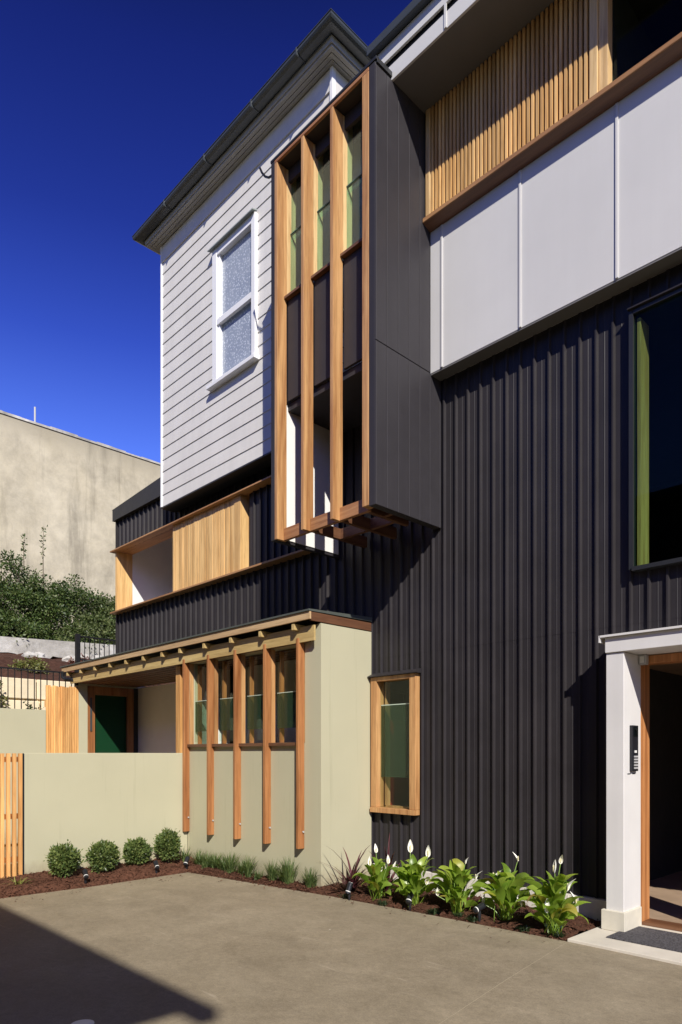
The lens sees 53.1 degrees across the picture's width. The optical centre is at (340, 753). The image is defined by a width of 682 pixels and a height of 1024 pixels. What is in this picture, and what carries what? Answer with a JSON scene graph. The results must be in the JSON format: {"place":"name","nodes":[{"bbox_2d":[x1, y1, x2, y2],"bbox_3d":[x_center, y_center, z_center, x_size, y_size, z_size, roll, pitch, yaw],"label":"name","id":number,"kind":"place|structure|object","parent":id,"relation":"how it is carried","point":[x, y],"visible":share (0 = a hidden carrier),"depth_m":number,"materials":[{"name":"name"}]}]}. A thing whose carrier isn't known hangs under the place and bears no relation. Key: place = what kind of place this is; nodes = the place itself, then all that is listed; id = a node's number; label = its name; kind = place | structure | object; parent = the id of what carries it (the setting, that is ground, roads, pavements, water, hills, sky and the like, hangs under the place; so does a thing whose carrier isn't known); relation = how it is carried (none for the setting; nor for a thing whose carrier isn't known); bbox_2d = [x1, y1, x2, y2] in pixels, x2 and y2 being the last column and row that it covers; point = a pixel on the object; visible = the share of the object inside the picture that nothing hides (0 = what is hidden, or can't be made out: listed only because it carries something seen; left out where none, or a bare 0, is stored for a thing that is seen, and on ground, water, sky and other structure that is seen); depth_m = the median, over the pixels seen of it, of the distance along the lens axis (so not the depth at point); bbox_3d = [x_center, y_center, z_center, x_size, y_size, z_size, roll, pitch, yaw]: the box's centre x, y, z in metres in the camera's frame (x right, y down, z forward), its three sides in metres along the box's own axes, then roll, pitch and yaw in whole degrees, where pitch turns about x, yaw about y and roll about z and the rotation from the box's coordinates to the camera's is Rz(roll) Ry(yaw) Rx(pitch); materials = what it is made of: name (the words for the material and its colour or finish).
{"place":"outdoors","nodes":[
{"label":"outdoors","id":0,"kind":"place"},
{"bbox_2d":[71,1019,93,1023],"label":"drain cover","id":1,"kind":"object","parent":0,"point":[86,1021],"visible":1,"depth_m":3.77,"materials":[{"name":"grey metal"}]},
{"bbox_2d":[0,653,175,686],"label":"garden slope","id":2,"kind":"structure","parent":0,"point":[7,658],"depth_m":16.62,"materials":[{"name":"brown soil"}]},
{"bbox_2d":[8,655,50,673],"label":"bush","id":3,"kind":"object","parent":2,"relation":"on","point":[34,663],"visible":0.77,"depth_m":15.65,"materials":[{"name":"green plant"}]},
{"bbox_2d":[21,651,47,657],"bbox_3d":[-8.153,-2.530,18.180,0.752,0.372,0.441,0,0,-44],"label":"rock","id":4,"kind":"object","parent":2,"relation":"on","point":[33,654],"visible":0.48,"depth_m":18.03,"materials":[{"name":"stone"}]},
{"bbox_2d":[0,636,114,657],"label":"retaining wall","id":5,"kind":"structure","parent":2,"relation":"on","point":[54,648],"depth_m":18.68,"materials":[{"name":"concrete"}]},
{"bbox_2d":[62,655,74,662],"bbox_3d":[-7.345,-2.531,18.787,0.645,0.332,0.412,0,0,-21],"label":"rock","id":6,"kind":"object","parent":2,"relation":"on","point":[66,658],"visible":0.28,"depth_m":18.57,"materials":[{"name":"stone"}]},
{"bbox_2d":[67,652,91,670],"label":"bush","id":7,"kind":"object","parent":2,"relation":"on","point":[70,661],"visible":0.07,"depth_m":17.27,"materials":[{"name":"green plant"}]},
{"bbox_2d":[80,654,102,658],"bbox_3d":[-6.926,-2.529,19.248,1.117,0.529,0.629,0,0,-44],"label":"rock","id":8,"kind":"object","parent":2,"relation":"on","point":[92,655],"visible":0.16,"depth_m":19.07,"materials":[{"name":"stone"}]},
{"bbox_2d":[75,633,114,672],"bbox_3d":[-4.176,-2.055,16.822,4.790,1.210,0.090,0,0,-44],"label":"pool fence","id":9,"kind":"object","parent":2,"relation":"on","point":[77,648],"visible":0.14,"depth_m":15.29,"materials":[{"name":"black metal"}]},
{"bbox_2d":[0,872,566,1023],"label":"driveway","id":10,"kind":"structure","parent":0,"point":[188,948],"depth_m":5.01,"materials":[{"name":"concrete"}]},
{"bbox_2d":[0,708,45,843],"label":"boundary wall","id":11,"kind":"structure","parent":10,"relation":"on","point":[22,730],"depth_m":11.40,"materials":[{"name":"beige paint"}]},
{"bbox_2d":[0,855,600,941],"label":"mulch bed","id":12,"kind":"object","parent":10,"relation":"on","point":[332,893],"visible":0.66,"depth_m":7.33,"materials":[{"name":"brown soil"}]},
{"bbox_2d":[0,877,29,884],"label":"strappy plant","id":13,"kind":"object","parent":12,"relation":"on","point":[19,882],"visible":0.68,"depth_m":7.49,"materials":[{"name":"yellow plant"}]},
{"bbox_2d":[44,839,83,877],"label":"round shrub","id":14,"kind":"object","parent":12,"relation":"on","point":[63,858],"visible":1,"depth_m":7.88,"materials":[{"name":"green plant"}]},
{"bbox_2d":[82,869,88,883],"bbox_3d":[-2.904,1.425,7.754,0.058,0.211,0.124,0,0,-30],"label":"garden spotlight","id":15,"kind":"object","parent":12,"relation":"on","point":[85,873],"visible":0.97,"depth_m":7.75,"materials":[{"name":"black plastic"}]},
{"bbox_2d":[83,839,122,873],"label":"round shrub","id":16,"kind":"object","parent":12,"relation":"on","point":[103,856],"visible":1,"depth_m":8.21,"materials":[{"name":"green plant"}]},
{"bbox_2d":[120,837,154,865],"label":"round shrub","id":17,"kind":"object","parent":12,"relation":"on","point":[136,851],"visible":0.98,"depth_m":8.57,"materials":[{"name":"green plant"}]},
{"bbox_2d":[153,860,159,873],"bbox_3d":[-2.271,1.425,8.394,0.058,0.211,0.124,0,0,-30],"label":"garden spotlight","id":18,"kind":"object","parent":12,"relation":"on","point":[156,864],"visible":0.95,"depth_m":8.38,"materials":[{"name":"black plastic"}]},
{"bbox_2d":[151,827,181,862],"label":"round shrub","id":19,"kind":"object","parent":12,"relation":"on","point":[162,849],"visible":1,"depth_m":8.91,"materials":[{"name":"green plant"}]},
{"bbox_2d":[183,856,189,868],"bbox_3d":[-1.972,1.423,8.700,0.058,0.215,0.117,0,0,10],"label":"garden spotlight","id":20,"kind":"object","parent":12,"relation":"on","point":[186,861],"visible":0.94,"depth_m":8.69,"materials":[{"name":"black plastic"}]},
{"bbox_2d":[180,847,193,861],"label":"strappy plant","id":21,"kind":"object","parent":12,"relation":"on","point":[183,854],"visible":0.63,"depth_m":9.17,"materials":[{"name":"green plant"}]},
{"bbox_2d":[190,849,207,864],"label":"grass tuft","id":22,"kind":"object","parent":12,"relation":"on","point":[197,860],"visible":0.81,"depth_m":8.96,"materials":[{"name":"green plant"}]},
{"bbox_2d":[201,860,208,867],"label":"grass tuft","id":23,"kind":"object","parent":12,"relation":"on","point":[204,865],"visible":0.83,"depth_m":8.81,"materials":[{"name":"green plant"}]},
{"bbox_2d":[198,851,212,866],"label":"grass tuft","id":24,"kind":"object","parent":12,"relation":"on","point":[204,859],"visible":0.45,"depth_m":8.92,"materials":[{"name":"green plant"}]},
{"bbox_2d":[203,852,225,867],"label":"grass tuft","id":25,"kind":"object","parent":12,"relation":"on","point":[212,861],"visible":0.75,"depth_m":8.68,"materials":[{"name":"green plant"}]},
{"bbox_2d":[211,855,226,869],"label":"grass tuft","id":26,"kind":"object","parent":12,"relation":"on","point":[221,865],"visible":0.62,"depth_m":8.58,"materials":[{"name":"green plant"}]},
{"bbox_2d":[219,851,240,873],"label":"grass tuft","id":27,"kind":"object","parent":12,"relation":"on","point":[229,865],"visible":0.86,"depth_m":8.41,"materials":[{"name":"green plant"}]},
{"bbox_2d":[231,860,252,873],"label":"grass tuft","id":28,"kind":"object","parent":12,"relation":"on","point":[239,869],"visible":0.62,"depth_m":8.33,"materials":[{"name":"green plant"}]},
{"bbox_2d":[238,855,257,877],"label":"grass tuft","id":29,"kind":"object","parent":12,"relation":"on","point":[248,867],"visible":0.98,"depth_m":8.18,"materials":[{"name":"green plant"}]},
{"bbox_2d":[249,868,263,879],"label":"grass tuft","id":30,"kind":"object","parent":12,"relation":"on","point":[256,875],"visible":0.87,"depth_m":8.01,"materials":[{"name":"green plant"}]},
{"bbox_2d":[262,861,281,880],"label":"grass tuft","id":31,"kind":"object","parent":12,"relation":"on","point":[272,873],"visible":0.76,"depth_m":7.88,"materials":[{"name":"green plant"}]},
{"bbox_2d":[275,865,284,880],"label":"grass tuft","id":32,"kind":"object","parent":12,"relation":"on","point":[281,873],"visible":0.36,"depth_m":7.80,"materials":[{"name":"green plant"}]},
{"bbox_2d":[276,856,298,883],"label":"grass tuft","id":33,"kind":"object","parent":12,"relation":"on","point":[287,869],"visible":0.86,"depth_m":7.68,"materials":[{"name":"green plant"}]},
{"bbox_2d":[299,869,320,887],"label":"grass tuft","id":34,"kind":"object","parent":12,"relation":"on","point":[310,881],"visible":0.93,"depth_m":7.49,"materials":[{"name":"green plant"}]},
{"bbox_2d":[320,845,369,890],"bbox_3d":[0.134,1.241,7.288,0.715,0.518,0.726,0,0,-29],"label":"cordyline","id":35,"kind":"object","parent":12,"relation":"on","point":[349,878],"visible":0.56,"depth_m":7.29,"materials":[{"name":"purple plant"}]},
{"bbox_2d":[337,894,354,898],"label":"mondo grass","id":36,"kind":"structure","parent":12,"relation":"on","point":[345,896],"depth_m":7.04,"materials":[{"name":"green plant"}]},
{"bbox_2d":[345,882,352,899],"bbox_3d":[0.083,1.421,6.964,0.098,0.217,0.058,0,0,-44],"label":"garden spotlight","id":37,"kind":"object","parent":12,"relation":"on","point":[349,888],"visible":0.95,"depth_m":6.95,"materials":[{"name":"black plastic"}]},
{"bbox_2d":[352,844,399,899],"bbox_3d":[0.387,1.214,6.926,0.428,0.553,0.500,0,0,29],"label":"peace lily","id":38,"kind":"object","parent":12,"relation":"on","point":[379,870],"visible":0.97,"depth_m":6.89,"materials":[{"name":"green plant"}]},
{"bbox_2d":[375,898,386,905],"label":"mondo grass","id":39,"kind":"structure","parent":12,"relation":"on","point":[382,903],"depth_m":6.72,"materials":[{"name":"green plant"}]},
{"bbox_2d":[369,834,400,894],"bbox_3d":[0.460,1.183,7.248,0.628,0.634,0.778,0,0,30],"label":"cordyline","id":40,"kind":"object","parent":12,"relation":"on","point":[390,880],"visible":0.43,"depth_m":7.21,"materials":[{"name":"red plant"}]},
{"bbox_2d":[406,891,413,910],"bbox_3d":[0.655,1.423,6.498,0.058,0.214,0.119,0,0,27],"label":"garden spotlight","id":41,"kind":"object","parent":12,"relation":"on","point":[410,895],"visible":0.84,"depth_m":6.49,"materials":[{"name":"black plastic"}]},
{"bbox_2d":[390,839,438,905],"bbox_3d":[0.741,1.179,6.655,0.541,0.623,0.538,0,0,10],"label":"peace lily","id":42,"kind":"object","parent":12,"relation":"on","point":[409,875],"visible":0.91,"depth_m":6.64,"materials":[{"name":"green plant"}]},
{"bbox_2d":[450,911,464,917],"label":"mondo grass","id":43,"kind":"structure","parent":12,"relation":"on","point":[459,914],"depth_m":6.21,"materials":[{"name":"green plant"}]},
{"bbox_2d":[429,857,486,913],"bbox_3d":[1.092,1.226,6.345,0.525,0.530,0.612,0,0,-27],"label":"peace lily","id":44,"kind":"object","parent":12,"relation":"on","point":[456,878],"visible":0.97,"depth_m":6.29,"materials":[{"name":"green plant"}]},
{"bbox_2d":[462,915,477,921],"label":"mondo grass","id":45,"kind":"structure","parent":12,"relation":"on","point":[473,919],"depth_m":6.07,"materials":[{"name":"green plant"}]},
{"bbox_2d":[472,903,485,921],"bbox_3d":[1.223,1.430,6.050,0.128,0.201,0.058,0,0,-34],"label":"garden spotlight","id":46,"kind":"object","parent":12,"relation":"on","point":[478,908],"visible":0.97,"depth_m":6.04,"materials":[{"name":"black plastic"}]},
{"bbox_2d":[470,853,533,921],"bbox_3d":[1.429,1.187,6.043,0.561,0.607,0.538,0,0,4],"label":"peace lily","id":47,"kind":"object","parent":12,"relation":"on","point":[504,887],"visible":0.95,"depth_m":6.01,"materials":[{"name":"green plant"}]},
{"bbox_2d":[515,855,589,933],"bbox_3d":[1.766,1.163,5.622,0.534,0.658,0.558,0,0,-44],"label":"peace lily","id":48,"kind":"object","parent":12,"relation":"on","point":[555,908],"visible":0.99,"depth_m":5.58,"materials":[{"name":"green plant"}]},
{"bbox_2d":[547,930,569,937],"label":"mondo grass","id":49,"kind":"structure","parent":12,"relation":"on","point":[557,935],"depth_m":5.54,"materials":[{"name":"green plant"}]},
{"bbox_2d":[439,942,566,1023],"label":"driveway joint","id":50,"kind":"object","parent":10,"relation":"on","point":[497,985],"visible":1,"depth_m":4.38,"materials":[{"name":"concrete"}]},
{"bbox_2d":[4,844,587,1017],"bbox_3d":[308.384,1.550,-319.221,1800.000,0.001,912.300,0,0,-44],"label":"ground","id":51,"kind":"structure","parent":0,"point":[580,932],"depth_m":9.34,"materials":[{"name":"grey concrete"}]},
{"bbox_2d":[24,753,186,873],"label":"courtyard wall","id":52,"kind":"structure","parent":51,"relation":"on","point":[81,801],"depth_m":8.55,"materials":[{"name":"beige paint"}]},
{"bbox_2d":[0,753,23,878],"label":"slatted gate","id":53,"kind":"structure","parent":52,"relation":"attached to","point":[14,816],"depth_m":7.87,"materials":[{"name":"brown wood"}]},
{"bbox_2d":[60,608,371,886],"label":"rendered annexe","id":54,"kind":"structure","parent":51,"relation":"on","point":[286,773],"depth_m":8.39,"materials":[{"name":"beige paint"}]},
{"bbox_2d":[44,685,78,752],"bbox_3d":[-4.889,0.161,11.943,0.562,2.679,0.087,0,0,-44],"label":"slat screen","id":55,"kind":"object","parent":54,"relation":"attached to","point":[61,704],"visible":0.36,"depth_m":11.91,"materials":[{"name":"brown wood"}]},
{"bbox_2d":[88,686,133,752],"bbox_3d":[-4.251,0.145,12.561,0.880,2.710,0.125,0,0,-44],"label":"porch door","id":56,"kind":"structure","parent":54,"relation":"in","point":[110,710],"depth_m":12.57,"materials":[{"name":"green wood"}]},
{"bbox_2d":[110,0,681,931],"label":"clad building","id":57,"kind":"structure","parent":51,"relation":"on","point":[464,490],"depth_m":6.76,"materials":[{"name":"metal"}]},
{"bbox_2d":[132,8,370,512],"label":"weatherboard house","id":58,"kind":"structure","parent":57,"relation":"on","point":[203,231],"depth_m":9.69,"materials":[{"name":"paint"}]},
{"bbox_2d":[206,208,258,391],"bbox_3d":[-1.516,-6.322,9.589,0.155,2.035,1.160,0,0,-44],"label":"window frame","id":59,"kind":"structure","parent":58,"relation":"in","point":[235,255],"depth_m":9.60,"materials":[{"name":"white wood"}]},
{"bbox_2d":[367,668,420,815],"bbox_3d":[0.655,-0.127,7.803,0.255,1.625,0.735,0,0,-44],"label":"window frame","id":60,"kind":"structure","parent":57,"relation":"in","point":[377,679],"depth_m":7.93,"materials":[{"name":"wood"}]},
{"bbox_2d":[627,725,637,773],"bbox_3d":[2.453,-0.030,5.719,0.155,0.410,0.034,0,0,-44],"label":"intercom","id":61,"kind":"object","parent":57,"relation":"attached to","point":[633,747],"visible":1,"depth_m":5.70,"materials":[{"name":"black plastic"}]},
{"bbox_2d":[638,654,647,664],"bbox_3d":[2.579,-0.797,5.819,0.064,0.085,0.066,0,0,-44],"label":"door sensor","id":62,"kind":"object","parent":57,"relation":"attached to","point":[642,659],"depth_m":5.80,"materials":[{"name":"grey plastic"}]},
{"bbox_2d":[627,283,681,572],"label":"window frame","id":63,"kind":"structure","parent":57,"relation":"in","point":[638,329],"depth_m":5.82,"materials":[{"name":"metal"}]},
{"bbox_2d":[567,925,681,965],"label":"entry slab","id":64,"kind":"structure","parent":51,"relation":"on","point":[596,937],"depth_m":5.25,"materials":[{"name":"white concrete"}]},
{"bbox_2d":[606,926,681,952],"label":"doormat","id":65,"kind":"object","parent":64,"relation":"on","point":[661,939],"visible":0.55,"depth_m":5.43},
{"bbox_2d":[427,908,438,914],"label":"mondo grass","id":66,"kind":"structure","parent":0,"point":[432,911],"depth_m":6.35,"materials":[{"name":"green plant"}]},
{"bbox_2d":[511,924,530,932],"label":"mondo grass","id":67,"kind":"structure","parent":0,"point":[524,928],"depth_m":5.74,"materials":[{"name":"green plant"}]},
{"bbox_2d":[440,942,681,1023],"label":"driveway","id":68,"kind":"structure","parent":0,"point":[570,983],"depth_m":4.26,"materials":[{"name":"concrete"}]},
{"bbox_3d":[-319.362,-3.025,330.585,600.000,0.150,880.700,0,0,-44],"label":"upper terrace","id":69,"kind":"structure","parent":0,"visible":0},
{"bbox_2d":[0,607,53,646],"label":"hedge shrub","id":70,"kind":"object","parent":69,"relation":"on","point":[13,621],"visible":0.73,"depth_m":18.61,"materials":[{"name":"green plant"}]},
{"bbox_2d":[0,550,65,639],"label":"hedge shrub","id":71,"kind":"object","parent":69,"relation":"on","point":[24,594],"visible":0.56,"depth_m":19.50,"materials":[{"name":"green plant"}]},
{"bbox_2d":[21,534,27,582],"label":"shoot","id":72,"kind":"object","parent":71,"relation":"attached to","point":[23,550],"visible":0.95,"depth_m":19.94,"materials":[{"name":"green plant"}]},
{"bbox_2d":[39,525,47,583],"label":"shoot","id":73,"kind":"object","parent":71,"relation":"attached to","point":[43,531],"visible":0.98,"depth_m":20.33,"materials":[{"name":"green plant"}]},
{"bbox_2d":[18,574,109,643],"bbox_3d":[-8.315,-4.192,20.619,2.768,2.653,2.896,0,0,-44],"label":"hedge shrub","id":74,"kind":"object","parent":69,"relation":"on","point":[67,596],"visible":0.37,"depth_m":20.09,"materials":[{"name":"green plant"}]},
{"bbox_2d":[0,410,159,628],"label":"party wall","id":75,"kind":"structure","parent":69,"relation":"on","point":[72,491],"depth_m":25.95,"materials":[{"name":"concrete"}]},
{"bbox_2d":[34,407,35,421],"bbox_3d":[-11.448,-12.575,25.509,0.111,0.750,0.111,0,0,-22],"label":"vent pipe","id":76,"kind":"object","parent":75,"relation":"on","point":[34,414],"visible":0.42,"depth_m":25.48,"materials":[{"name":"grey plastic"}]},
{"bbox_2d":[50,609,114,652],"bbox_3d":[-7.263,-3.513,20.341,2.780,1.510,1.790,0,0,-44],"label":"hedge shrub","id":77,"kind":"object","parent":69,"relation":"on","point":[98,629],"visible":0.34,"depth_m":19.95,"materials":[{"name":"green plant"}]},
{"bbox_2d":[63,592,114,639],"bbox_3d":[-7.329,-4.019,21.605,2.688,2.451,2.858,0,0,-44],"label":"hedge shrub","id":78,"kind":"object","parent":69,"relation":"on","point":[107,610],"visible":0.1,"depth_m":20.88,"materials":[{"name":"green plant"}]},
{"label":"terrace","id":79,"kind":"structure","parent":0,"visible":0},
{"bbox_2d":[0,680,10,707],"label":"bush","id":80,"kind":"object","parent":79,"relation":"on","point":[5,698],"visible":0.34,"depth_m":13.34,"materials":[{"name":"green plant"}]},
{"bbox_2d":[23,700,43,709],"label":"creeper","id":81,"kind":"object","parent":79,"relation":"on","point":[29,706],"visible":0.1,"depth_m":13.78,"materials":[{"name":"green plant"}]},
{"bbox_2d":[0,667,71,709],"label":"pool fence","id":82,"kind":"object","parent":79,"relation":"on","point":[34,670],"visible":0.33,"depth_m":12.49,"materials":[{"name":"black metal"}]},
{"bbox_2d":[0,677,143,709],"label":"sandstone wall","id":83,"kind":"structure","parent":79,"relation":"on","point":[24,691],"depth_m":13.97,"materials":[{"name":"beige stone"}]}
]}

